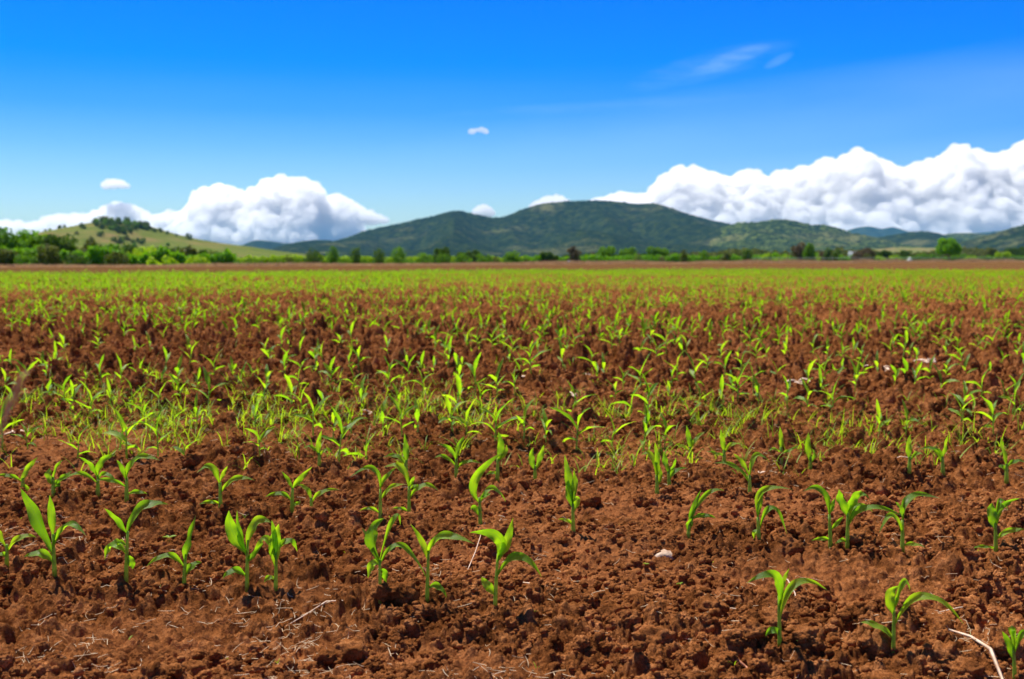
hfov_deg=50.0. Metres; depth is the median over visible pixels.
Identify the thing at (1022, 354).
corn seedling
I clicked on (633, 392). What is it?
corn seedling
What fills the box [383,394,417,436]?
corn seedling
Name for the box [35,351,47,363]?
corn seedling
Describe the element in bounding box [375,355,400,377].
corn seedling
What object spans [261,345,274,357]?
corn seedling
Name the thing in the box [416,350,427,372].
corn seedling
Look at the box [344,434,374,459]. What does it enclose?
corn seedling
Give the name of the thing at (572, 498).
corn seedling
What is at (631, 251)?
tree
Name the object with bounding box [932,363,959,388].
corn seedling
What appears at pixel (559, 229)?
mountain
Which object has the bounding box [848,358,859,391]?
corn seedling
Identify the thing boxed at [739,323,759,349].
corn seedling
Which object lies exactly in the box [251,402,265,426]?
corn seedling
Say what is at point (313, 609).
dry stalk
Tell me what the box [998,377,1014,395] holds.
corn seedling
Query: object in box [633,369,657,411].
corn seedling
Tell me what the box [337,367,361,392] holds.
corn seedling
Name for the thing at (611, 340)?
corn seedling
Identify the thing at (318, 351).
corn seedling
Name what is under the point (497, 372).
corn seedling
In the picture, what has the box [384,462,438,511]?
corn seedling
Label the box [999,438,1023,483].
corn seedling
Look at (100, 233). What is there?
hill tree
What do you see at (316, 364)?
corn seedling
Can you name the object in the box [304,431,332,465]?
corn seedling
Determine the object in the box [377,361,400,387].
corn seedling
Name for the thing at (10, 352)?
corn seedling
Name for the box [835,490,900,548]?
corn seedling
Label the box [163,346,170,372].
corn seedling
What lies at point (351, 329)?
corn seedling
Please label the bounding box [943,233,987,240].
hill
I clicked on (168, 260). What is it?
bush
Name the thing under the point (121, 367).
corn seedling
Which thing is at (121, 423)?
corn seedling
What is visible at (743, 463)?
corn seedling
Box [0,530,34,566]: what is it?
corn seedling
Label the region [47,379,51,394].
corn seedling
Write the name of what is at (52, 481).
corn seedling
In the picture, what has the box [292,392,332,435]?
corn seedling
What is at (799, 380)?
husk clump
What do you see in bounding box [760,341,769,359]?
corn seedling
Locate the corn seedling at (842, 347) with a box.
[835,342,854,355]
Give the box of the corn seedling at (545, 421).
[541,409,551,443]
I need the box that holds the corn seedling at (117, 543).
[104,500,167,582]
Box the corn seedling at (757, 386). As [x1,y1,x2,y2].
[754,376,761,404]
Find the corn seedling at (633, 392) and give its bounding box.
[610,383,641,412]
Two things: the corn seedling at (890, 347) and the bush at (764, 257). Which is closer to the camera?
the corn seedling at (890, 347)
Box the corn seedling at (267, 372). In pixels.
[265,364,270,381]
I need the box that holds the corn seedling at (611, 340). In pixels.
[600,327,616,349]
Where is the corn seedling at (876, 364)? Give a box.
[874,351,878,372]
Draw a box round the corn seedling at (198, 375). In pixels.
[191,367,201,386]
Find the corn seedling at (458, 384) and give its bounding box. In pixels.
[443,373,463,412]
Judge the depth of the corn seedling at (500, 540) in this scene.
3.41 m
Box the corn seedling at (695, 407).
[680,397,701,422]
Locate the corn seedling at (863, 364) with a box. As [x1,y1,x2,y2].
[853,354,874,376]
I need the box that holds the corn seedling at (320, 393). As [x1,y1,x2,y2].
[317,390,324,408]
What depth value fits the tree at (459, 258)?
242.45 m
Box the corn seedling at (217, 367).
[203,352,223,373]
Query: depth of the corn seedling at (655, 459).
5.13 m
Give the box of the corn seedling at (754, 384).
[737,363,761,390]
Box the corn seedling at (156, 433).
[139,403,172,456]
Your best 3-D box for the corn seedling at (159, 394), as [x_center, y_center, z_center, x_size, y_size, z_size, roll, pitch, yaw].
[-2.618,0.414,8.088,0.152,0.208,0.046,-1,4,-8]
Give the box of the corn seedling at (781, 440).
[768,428,797,464]
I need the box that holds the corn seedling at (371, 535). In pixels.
[362,513,425,603]
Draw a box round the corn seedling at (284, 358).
[280,349,289,374]
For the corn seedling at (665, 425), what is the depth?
6.33 m
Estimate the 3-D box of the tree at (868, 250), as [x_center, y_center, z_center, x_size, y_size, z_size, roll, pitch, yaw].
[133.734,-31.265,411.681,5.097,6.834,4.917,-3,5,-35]
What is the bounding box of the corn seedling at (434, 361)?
[430,356,435,372]
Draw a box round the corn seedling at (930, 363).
[921,354,935,376]
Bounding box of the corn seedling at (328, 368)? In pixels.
[319,357,339,382]
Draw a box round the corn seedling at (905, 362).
[900,357,907,372]
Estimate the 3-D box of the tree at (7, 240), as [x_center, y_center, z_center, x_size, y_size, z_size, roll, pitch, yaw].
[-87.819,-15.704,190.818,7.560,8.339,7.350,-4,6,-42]
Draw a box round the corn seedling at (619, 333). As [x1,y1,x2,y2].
[615,328,624,345]
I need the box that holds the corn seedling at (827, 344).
[822,336,828,357]
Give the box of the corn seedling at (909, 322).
[901,315,919,333]
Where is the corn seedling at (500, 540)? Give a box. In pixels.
[470,519,541,605]
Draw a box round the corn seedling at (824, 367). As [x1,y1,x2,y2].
[809,353,838,380]
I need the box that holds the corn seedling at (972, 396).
[971,394,974,412]
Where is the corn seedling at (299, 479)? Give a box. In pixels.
[266,467,311,512]
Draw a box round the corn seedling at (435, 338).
[433,331,438,348]
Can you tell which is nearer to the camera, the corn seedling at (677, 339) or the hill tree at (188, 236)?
the corn seedling at (677, 339)
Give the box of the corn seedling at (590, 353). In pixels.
[578,345,595,364]
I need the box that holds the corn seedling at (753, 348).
[743,341,762,360]
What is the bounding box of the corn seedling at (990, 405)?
[978,396,1006,433]
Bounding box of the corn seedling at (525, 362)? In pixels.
[514,348,536,370]
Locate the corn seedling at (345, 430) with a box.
[318,408,362,461]
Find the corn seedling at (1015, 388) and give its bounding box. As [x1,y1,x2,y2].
[998,373,1023,414]
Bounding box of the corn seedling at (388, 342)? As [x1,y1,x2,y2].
[380,334,390,353]
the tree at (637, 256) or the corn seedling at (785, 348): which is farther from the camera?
the tree at (637, 256)
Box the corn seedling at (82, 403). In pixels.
[64,378,101,416]
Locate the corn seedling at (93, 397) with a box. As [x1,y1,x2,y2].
[84,385,103,417]
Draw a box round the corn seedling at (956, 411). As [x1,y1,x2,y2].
[948,390,977,421]
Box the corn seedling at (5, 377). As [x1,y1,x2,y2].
[0,368,9,388]
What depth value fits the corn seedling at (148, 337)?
12.38 m
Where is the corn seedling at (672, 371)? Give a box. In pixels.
[668,364,678,386]
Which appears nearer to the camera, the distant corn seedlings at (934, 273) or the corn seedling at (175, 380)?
the corn seedling at (175, 380)
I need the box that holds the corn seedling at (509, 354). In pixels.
[507,347,511,361]
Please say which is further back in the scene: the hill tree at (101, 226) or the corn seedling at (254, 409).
the hill tree at (101, 226)
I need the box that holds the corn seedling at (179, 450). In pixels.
[172,435,201,454]
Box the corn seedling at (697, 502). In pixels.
[686,488,723,538]
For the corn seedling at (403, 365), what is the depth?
9.73 m
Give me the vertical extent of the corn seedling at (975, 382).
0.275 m
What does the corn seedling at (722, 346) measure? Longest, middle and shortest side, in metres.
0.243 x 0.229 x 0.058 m
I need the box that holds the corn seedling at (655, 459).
[640,443,661,493]
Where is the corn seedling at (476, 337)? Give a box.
[468,325,479,346]
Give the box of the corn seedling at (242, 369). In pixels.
[233,361,246,383]
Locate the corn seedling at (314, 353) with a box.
[308,344,320,358]
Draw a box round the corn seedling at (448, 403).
[438,394,465,432]
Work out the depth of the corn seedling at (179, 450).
5.87 m
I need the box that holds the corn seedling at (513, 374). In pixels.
[502,365,518,395]
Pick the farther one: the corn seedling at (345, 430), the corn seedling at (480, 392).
the corn seedling at (480, 392)
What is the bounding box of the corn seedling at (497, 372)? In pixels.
[480,357,504,396]
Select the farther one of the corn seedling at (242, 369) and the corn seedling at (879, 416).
the corn seedling at (242, 369)
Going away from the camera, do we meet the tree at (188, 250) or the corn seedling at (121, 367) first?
the corn seedling at (121, 367)
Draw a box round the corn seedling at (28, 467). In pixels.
[0,457,37,490]
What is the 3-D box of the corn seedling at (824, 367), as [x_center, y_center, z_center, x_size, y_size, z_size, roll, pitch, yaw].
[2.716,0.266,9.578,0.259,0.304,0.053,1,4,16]
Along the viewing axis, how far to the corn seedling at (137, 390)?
8.15 m
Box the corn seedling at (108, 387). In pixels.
[106,378,116,403]
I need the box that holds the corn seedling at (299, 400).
[289,385,307,413]
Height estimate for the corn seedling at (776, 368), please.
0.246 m
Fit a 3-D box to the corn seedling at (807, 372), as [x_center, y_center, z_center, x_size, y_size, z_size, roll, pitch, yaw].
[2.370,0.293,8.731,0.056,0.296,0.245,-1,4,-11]
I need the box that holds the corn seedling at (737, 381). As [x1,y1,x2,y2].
[724,359,751,400]
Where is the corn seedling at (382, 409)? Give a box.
[380,397,387,435]
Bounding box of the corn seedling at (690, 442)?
[676,425,703,458]
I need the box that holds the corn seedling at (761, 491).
[752,485,791,539]
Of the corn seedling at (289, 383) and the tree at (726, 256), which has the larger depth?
the tree at (726, 256)
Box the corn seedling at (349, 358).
[347,350,354,365]
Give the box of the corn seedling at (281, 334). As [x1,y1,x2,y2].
[278,325,286,348]
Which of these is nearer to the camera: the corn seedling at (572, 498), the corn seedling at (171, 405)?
the corn seedling at (572, 498)
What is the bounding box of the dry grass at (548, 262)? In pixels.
[0,258,1023,267]
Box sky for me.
[0,0,1023,244]
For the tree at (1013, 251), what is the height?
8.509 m
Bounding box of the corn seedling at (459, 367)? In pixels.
[457,356,463,384]
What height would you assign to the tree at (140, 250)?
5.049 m
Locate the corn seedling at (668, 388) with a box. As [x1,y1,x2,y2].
[667,381,669,396]
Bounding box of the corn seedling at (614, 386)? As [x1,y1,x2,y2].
[605,379,622,400]
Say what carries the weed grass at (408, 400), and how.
on the ground at (858, 573)
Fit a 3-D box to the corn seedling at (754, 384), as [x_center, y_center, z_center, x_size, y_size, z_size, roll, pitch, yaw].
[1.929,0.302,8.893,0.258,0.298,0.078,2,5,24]
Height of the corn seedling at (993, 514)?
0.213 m
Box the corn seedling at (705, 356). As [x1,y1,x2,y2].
[696,352,714,370]
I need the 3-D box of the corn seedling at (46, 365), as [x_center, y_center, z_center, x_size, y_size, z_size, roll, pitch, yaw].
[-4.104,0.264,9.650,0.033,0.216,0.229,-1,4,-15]
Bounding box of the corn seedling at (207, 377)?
[192,367,225,408]
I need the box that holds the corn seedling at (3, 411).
[0,393,23,448]
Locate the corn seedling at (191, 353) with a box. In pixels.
[179,341,198,363]
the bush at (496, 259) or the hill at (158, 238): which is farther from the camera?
the hill at (158, 238)
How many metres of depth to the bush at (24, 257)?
165.58 m
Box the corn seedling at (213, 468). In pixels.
[198,463,252,507]
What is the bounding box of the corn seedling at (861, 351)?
[855,343,864,359]
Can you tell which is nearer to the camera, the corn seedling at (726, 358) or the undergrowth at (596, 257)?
the corn seedling at (726, 358)
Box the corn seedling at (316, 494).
[299,484,338,505]
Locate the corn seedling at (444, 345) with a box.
[437,336,453,360]
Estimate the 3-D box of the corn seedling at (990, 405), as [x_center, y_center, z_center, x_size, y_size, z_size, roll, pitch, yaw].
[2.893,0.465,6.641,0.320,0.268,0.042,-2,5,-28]
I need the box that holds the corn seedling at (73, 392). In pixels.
[59,380,81,415]
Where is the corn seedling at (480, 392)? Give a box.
[470,377,491,411]
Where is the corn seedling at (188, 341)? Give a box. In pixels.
[186,335,190,348]
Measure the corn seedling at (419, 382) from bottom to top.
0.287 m
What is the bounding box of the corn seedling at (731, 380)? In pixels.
[728,370,735,391]
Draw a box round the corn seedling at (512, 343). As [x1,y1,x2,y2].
[495,331,524,351]
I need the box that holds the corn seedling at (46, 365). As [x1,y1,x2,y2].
[42,359,47,378]
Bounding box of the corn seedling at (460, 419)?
[450,400,480,435]
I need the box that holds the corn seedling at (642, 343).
[633,338,646,350]
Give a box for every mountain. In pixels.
[241,240,290,249]
[270,200,730,257]
[705,219,920,252]
[848,226,908,236]
[975,231,997,234]
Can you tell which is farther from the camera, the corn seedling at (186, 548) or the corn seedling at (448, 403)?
the corn seedling at (448, 403)
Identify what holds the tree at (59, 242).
on the ground at (858, 573)
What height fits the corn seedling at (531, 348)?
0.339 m
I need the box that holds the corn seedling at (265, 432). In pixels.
[244,426,275,455]
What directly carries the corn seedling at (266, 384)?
on the ground at (858, 573)
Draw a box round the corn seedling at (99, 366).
[95,355,109,385]
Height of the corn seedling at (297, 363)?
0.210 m
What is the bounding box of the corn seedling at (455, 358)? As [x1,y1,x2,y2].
[453,352,461,375]
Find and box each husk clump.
[784,378,810,383]
[914,357,936,362]
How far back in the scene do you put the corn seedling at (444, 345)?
11.48 m
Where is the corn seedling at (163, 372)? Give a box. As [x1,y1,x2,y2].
[145,366,171,380]
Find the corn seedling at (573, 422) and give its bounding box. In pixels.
[550,407,604,449]
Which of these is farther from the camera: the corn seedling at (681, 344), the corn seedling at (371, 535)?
the corn seedling at (681, 344)
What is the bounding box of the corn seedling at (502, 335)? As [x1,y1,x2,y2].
[496,332,508,348]
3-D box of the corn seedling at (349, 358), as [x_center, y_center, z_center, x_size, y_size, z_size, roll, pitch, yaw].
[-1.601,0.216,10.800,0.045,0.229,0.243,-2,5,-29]
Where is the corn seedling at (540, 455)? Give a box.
[529,445,543,479]
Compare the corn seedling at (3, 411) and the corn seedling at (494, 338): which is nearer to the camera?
the corn seedling at (3, 411)
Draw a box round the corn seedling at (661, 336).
[651,330,674,353]
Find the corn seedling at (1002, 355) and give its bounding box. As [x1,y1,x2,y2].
[997,346,1007,362]
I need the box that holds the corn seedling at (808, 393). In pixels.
[794,378,816,406]
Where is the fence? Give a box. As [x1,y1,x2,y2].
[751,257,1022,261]
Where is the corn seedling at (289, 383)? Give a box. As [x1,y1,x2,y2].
[274,374,295,403]
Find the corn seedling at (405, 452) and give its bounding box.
[385,433,408,470]
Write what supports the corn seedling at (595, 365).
on the ground at (858, 573)
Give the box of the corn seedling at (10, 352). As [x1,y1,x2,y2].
[3,350,11,365]
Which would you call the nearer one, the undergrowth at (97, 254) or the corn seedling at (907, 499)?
the corn seedling at (907, 499)
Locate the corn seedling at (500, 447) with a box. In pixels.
[486,432,507,480]
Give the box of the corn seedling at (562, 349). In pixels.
[557,337,565,369]
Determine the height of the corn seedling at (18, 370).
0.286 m
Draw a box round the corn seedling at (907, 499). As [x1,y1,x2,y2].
[879,491,940,552]
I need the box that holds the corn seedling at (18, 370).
[9,364,28,389]
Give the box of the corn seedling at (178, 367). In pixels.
[166,355,182,381]
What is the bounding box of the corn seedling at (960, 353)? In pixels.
[948,346,967,364]
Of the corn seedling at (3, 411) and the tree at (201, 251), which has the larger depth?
the tree at (201, 251)
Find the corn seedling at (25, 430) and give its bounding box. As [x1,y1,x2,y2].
[10,422,41,448]
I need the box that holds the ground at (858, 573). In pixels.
[0,259,1023,678]
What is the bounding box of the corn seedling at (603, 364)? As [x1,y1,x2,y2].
[601,353,604,372]
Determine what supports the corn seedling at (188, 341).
on the ground at (858, 573)
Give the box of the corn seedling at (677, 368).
[664,354,684,380]
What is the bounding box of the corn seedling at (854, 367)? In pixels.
[848,356,866,379]
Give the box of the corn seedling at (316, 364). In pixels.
[313,356,317,369]
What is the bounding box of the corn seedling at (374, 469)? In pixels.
[352,465,405,518]
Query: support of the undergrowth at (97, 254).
on the ground at (858, 573)
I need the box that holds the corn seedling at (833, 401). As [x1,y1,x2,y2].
[820,376,856,407]
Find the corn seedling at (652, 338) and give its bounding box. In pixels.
[641,334,666,356]
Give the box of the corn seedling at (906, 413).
[902,400,918,434]
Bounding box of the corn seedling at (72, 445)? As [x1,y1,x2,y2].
[60,424,94,458]
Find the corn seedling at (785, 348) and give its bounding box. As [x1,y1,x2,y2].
[781,342,788,353]
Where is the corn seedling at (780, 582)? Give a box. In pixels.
[748,569,826,646]
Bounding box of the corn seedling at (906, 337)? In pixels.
[898,330,907,356]
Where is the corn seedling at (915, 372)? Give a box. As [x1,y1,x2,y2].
[912,362,921,383]
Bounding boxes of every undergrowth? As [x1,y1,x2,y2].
[0,244,236,265]
[523,254,676,262]
[670,252,851,261]
[873,253,1023,260]
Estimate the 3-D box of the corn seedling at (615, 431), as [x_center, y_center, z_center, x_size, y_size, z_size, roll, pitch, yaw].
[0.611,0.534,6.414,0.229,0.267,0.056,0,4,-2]
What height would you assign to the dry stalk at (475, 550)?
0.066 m
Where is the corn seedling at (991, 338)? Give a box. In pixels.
[981,324,1000,344]
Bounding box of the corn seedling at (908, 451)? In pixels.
[906,435,922,473]
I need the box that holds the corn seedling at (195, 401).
[188,393,206,421]
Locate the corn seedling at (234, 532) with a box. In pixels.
[223,511,270,591]
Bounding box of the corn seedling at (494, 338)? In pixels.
[482,327,504,349]
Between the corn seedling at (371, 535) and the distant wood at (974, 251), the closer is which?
the corn seedling at (371, 535)
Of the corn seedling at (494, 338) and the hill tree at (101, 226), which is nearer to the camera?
the corn seedling at (494, 338)
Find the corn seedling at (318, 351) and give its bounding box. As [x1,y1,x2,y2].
[310,343,322,358]
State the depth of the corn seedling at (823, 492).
4.18 m
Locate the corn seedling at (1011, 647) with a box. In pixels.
[1002,626,1023,678]
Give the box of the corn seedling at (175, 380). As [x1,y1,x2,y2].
[169,373,188,402]
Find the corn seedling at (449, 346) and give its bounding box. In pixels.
[445,336,451,367]
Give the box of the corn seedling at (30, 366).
[9,359,38,373]
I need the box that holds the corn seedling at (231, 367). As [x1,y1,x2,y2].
[228,356,236,374]
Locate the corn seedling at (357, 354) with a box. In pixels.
[346,345,370,370]
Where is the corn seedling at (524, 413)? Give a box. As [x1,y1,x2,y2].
[516,399,533,439]
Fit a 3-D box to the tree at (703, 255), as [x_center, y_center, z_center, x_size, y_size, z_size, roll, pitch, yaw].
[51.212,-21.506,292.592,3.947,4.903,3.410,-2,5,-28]
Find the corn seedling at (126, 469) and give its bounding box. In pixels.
[95,453,158,501]
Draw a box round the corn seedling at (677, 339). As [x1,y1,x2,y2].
[672,332,680,344]
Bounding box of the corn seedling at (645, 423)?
[640,404,661,451]
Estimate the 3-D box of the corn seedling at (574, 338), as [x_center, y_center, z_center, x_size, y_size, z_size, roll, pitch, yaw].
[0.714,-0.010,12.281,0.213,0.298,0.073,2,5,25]
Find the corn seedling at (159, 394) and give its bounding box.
[148,382,165,408]
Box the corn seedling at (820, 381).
[818,365,827,390]
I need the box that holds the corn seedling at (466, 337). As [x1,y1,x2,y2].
[465,332,471,345]
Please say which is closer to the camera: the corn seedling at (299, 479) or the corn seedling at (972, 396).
the corn seedling at (299, 479)
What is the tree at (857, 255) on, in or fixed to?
on the ground at (858, 573)
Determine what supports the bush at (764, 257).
on the ground at (858, 573)
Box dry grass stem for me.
[0,369,30,441]
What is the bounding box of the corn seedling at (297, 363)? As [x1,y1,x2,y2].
[287,358,309,374]
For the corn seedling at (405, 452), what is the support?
on the ground at (858, 573)
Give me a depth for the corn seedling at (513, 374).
8.46 m
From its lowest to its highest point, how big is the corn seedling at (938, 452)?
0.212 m
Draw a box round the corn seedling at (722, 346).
[717,341,726,357]
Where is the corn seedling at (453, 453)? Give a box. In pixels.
[435,436,479,477]
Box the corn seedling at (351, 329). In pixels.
[347,321,358,341]
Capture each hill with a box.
[38,222,305,257]
[872,247,984,256]
[877,231,961,247]
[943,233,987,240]
[957,225,1023,251]
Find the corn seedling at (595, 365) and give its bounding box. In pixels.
[592,362,598,381]
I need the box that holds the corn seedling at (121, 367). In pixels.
[115,354,132,384]
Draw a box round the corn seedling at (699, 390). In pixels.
[694,382,710,404]
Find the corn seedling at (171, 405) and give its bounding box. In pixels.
[161,398,186,424]
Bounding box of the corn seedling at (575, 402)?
[566,382,593,411]
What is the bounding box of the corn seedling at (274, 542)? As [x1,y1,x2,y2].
[255,520,296,590]
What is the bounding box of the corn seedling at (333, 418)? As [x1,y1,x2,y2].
[331,401,341,437]
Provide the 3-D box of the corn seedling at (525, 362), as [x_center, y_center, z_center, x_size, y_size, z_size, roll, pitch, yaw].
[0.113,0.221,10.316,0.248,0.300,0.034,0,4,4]
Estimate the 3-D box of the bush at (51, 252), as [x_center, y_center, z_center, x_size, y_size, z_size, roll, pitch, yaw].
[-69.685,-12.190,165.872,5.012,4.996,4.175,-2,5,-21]
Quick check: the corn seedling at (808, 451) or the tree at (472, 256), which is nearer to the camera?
the corn seedling at (808, 451)
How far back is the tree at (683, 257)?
285.94 m
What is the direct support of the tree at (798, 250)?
on the ground at (858, 573)
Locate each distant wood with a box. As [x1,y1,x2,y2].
[562,252,668,261]
[668,246,1004,260]
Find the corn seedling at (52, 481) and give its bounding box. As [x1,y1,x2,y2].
[44,460,70,496]
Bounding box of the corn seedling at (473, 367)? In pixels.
[464,353,487,395]
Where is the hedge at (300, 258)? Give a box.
[236,254,522,263]
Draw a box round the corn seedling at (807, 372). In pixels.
[803,359,815,386]
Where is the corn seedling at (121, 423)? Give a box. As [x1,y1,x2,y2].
[103,410,135,450]
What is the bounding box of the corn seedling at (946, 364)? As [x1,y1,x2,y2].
[939,357,957,374]
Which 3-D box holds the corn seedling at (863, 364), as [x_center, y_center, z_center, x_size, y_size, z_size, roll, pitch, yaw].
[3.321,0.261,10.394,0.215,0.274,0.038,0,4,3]
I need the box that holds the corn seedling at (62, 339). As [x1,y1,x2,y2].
[55,333,68,351]
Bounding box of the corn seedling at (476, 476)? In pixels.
[469,452,504,524]
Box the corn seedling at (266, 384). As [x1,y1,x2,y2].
[254,372,271,400]
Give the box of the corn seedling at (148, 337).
[146,332,152,350]
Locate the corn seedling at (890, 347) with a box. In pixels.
[881,336,898,355]
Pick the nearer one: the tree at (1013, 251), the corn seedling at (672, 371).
the corn seedling at (672, 371)
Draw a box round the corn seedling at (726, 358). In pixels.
[714,350,731,376]
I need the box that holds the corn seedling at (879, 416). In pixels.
[876,398,889,433]
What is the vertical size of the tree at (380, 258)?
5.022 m
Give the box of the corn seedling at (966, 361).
[962,354,977,372]
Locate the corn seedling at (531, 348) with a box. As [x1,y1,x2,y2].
[514,338,550,373]
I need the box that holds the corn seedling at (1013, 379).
[1009,375,1020,395]
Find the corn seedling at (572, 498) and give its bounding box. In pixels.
[559,456,579,531]
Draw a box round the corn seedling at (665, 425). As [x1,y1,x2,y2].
[654,413,675,448]
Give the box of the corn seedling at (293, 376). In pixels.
[284,362,306,388]
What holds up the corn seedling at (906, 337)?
on the ground at (858, 573)
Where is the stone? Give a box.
[654,549,674,559]
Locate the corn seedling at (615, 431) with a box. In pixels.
[601,408,635,446]
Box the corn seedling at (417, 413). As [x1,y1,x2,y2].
[414,399,419,431]
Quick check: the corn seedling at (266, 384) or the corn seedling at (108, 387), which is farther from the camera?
the corn seedling at (108, 387)
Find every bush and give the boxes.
[0,248,17,265]
[13,249,41,265]
[35,243,67,264]
[63,251,91,264]
[103,249,129,264]
[146,255,179,264]
[184,254,210,264]
[402,259,416,263]
[490,256,500,262]
[761,252,775,260]
[775,255,789,259]
[838,256,851,260]
[862,253,872,259]
[889,256,901,259]
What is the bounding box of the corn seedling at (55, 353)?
[53,340,61,359]
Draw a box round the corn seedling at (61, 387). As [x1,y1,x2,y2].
[41,375,76,398]
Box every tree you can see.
[0,225,24,248]
[11,229,38,248]
[24,234,55,248]
[39,233,78,252]
[76,239,101,253]
[78,223,86,228]
[96,231,104,236]
[98,222,106,228]
[105,242,122,250]
[117,236,125,243]
[121,243,137,254]
[131,223,138,229]
[132,246,156,253]
[138,238,145,243]
[156,246,179,251]
[175,244,198,255]
[185,233,192,239]
[198,249,216,254]
[284,255,293,263]
[303,247,324,263]
[325,246,340,262]
[349,247,360,263]
[371,247,386,263]
[390,246,408,263]
[417,252,433,263]
[430,247,450,263]
[436,254,450,262]
[454,252,472,262]
[455,249,479,262]
[475,253,492,262]
[501,250,524,262]
[539,252,558,261]
[566,246,581,262]
[596,245,618,256]
[618,247,636,255]
[632,254,641,260]
[646,246,669,260]
[679,249,689,261]
[697,250,709,261]
[719,252,731,260]
[740,248,752,259]
[790,242,805,259]
[801,243,816,259]
[817,250,825,260]
[822,248,840,260]
[851,248,867,260]
[863,247,875,257]
[877,250,893,259]
[899,250,913,256]
[935,237,962,259]
[984,248,1000,255]
[994,251,1010,259]
[1005,247,1020,254]
[1018,247,1023,255]
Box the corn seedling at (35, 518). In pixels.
[21,489,85,576]
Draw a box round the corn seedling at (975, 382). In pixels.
[962,369,990,395]
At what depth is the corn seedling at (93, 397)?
7.20 m
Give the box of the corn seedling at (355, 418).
[339,405,366,432]
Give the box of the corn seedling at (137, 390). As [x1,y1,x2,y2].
[123,376,145,400]
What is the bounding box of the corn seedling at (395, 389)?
[392,382,400,403]
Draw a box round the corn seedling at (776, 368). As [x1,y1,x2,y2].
[770,362,786,380]
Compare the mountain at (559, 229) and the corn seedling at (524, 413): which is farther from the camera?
the mountain at (559, 229)
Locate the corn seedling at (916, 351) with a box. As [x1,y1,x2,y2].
[913,347,918,363]
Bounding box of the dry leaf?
[733,659,746,667]
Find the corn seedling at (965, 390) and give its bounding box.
[951,380,981,417]
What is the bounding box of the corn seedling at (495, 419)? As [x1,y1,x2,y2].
[469,399,521,440]
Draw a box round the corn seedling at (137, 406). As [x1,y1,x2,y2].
[127,399,154,425]
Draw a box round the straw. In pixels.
[0,379,1022,678]
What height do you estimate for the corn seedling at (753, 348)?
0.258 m
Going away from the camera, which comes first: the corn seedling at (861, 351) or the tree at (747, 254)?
the corn seedling at (861, 351)
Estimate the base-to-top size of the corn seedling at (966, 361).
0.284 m
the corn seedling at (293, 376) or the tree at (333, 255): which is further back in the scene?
the tree at (333, 255)
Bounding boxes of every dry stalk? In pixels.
[286,600,342,625]
[468,523,484,568]
[949,629,1003,678]
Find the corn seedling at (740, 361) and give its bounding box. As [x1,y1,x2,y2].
[732,348,750,372]
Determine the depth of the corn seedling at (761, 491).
4.20 m
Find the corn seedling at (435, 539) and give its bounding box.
[411,525,473,602]
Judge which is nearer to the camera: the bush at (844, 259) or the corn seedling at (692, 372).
the corn seedling at (692, 372)
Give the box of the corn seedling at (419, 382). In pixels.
[402,367,433,393]
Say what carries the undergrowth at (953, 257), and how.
on the ground at (858, 573)
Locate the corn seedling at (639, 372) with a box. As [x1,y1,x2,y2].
[628,352,652,387]
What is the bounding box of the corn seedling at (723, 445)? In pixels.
[707,429,741,461]
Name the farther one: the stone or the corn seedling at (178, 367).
the corn seedling at (178, 367)
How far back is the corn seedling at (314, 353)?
10.96 m
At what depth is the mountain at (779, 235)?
4076.96 m
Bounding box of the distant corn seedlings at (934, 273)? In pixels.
[0,266,1023,346]
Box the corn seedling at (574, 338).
[568,327,582,346]
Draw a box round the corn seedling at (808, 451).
[805,432,815,469]
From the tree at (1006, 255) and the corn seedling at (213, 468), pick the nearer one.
the corn seedling at (213, 468)
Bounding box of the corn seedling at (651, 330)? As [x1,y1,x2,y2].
[646,322,653,344]
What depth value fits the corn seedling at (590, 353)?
11.08 m
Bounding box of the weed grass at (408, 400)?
[0,304,1023,667]
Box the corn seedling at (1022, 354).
[1020,341,1023,371]
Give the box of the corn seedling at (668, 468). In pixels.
[662,452,685,485]
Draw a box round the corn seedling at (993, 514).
[974,498,1023,551]
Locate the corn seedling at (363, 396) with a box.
[359,375,367,409]
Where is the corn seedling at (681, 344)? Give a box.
[678,337,683,356]
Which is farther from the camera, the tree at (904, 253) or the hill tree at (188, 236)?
the hill tree at (188, 236)
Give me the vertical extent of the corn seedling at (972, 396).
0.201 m
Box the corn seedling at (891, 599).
[860,578,962,652]
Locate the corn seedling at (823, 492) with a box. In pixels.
[804,485,842,548]
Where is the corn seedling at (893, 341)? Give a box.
[889,329,898,346]
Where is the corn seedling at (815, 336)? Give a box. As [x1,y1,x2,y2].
[808,334,822,352]
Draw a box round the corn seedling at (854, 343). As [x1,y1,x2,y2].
[851,337,857,355]
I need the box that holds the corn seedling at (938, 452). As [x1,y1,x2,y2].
[918,436,947,474]
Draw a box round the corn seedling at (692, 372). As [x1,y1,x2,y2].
[684,350,704,390]
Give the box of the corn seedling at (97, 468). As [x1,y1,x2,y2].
[68,454,116,495]
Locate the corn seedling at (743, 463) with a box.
[716,452,768,491]
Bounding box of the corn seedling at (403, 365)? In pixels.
[394,354,419,377]
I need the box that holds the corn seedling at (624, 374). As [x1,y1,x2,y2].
[613,363,628,386]
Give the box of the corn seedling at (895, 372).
[890,365,899,383]
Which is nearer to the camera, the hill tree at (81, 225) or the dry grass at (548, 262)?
the dry grass at (548, 262)
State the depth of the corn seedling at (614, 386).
8.21 m
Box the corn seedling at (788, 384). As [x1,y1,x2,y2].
[779,374,790,408]
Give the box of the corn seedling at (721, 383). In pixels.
[718,374,730,403]
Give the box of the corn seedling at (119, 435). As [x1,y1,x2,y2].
[109,404,150,458]
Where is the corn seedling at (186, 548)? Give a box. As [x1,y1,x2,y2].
[146,515,200,583]

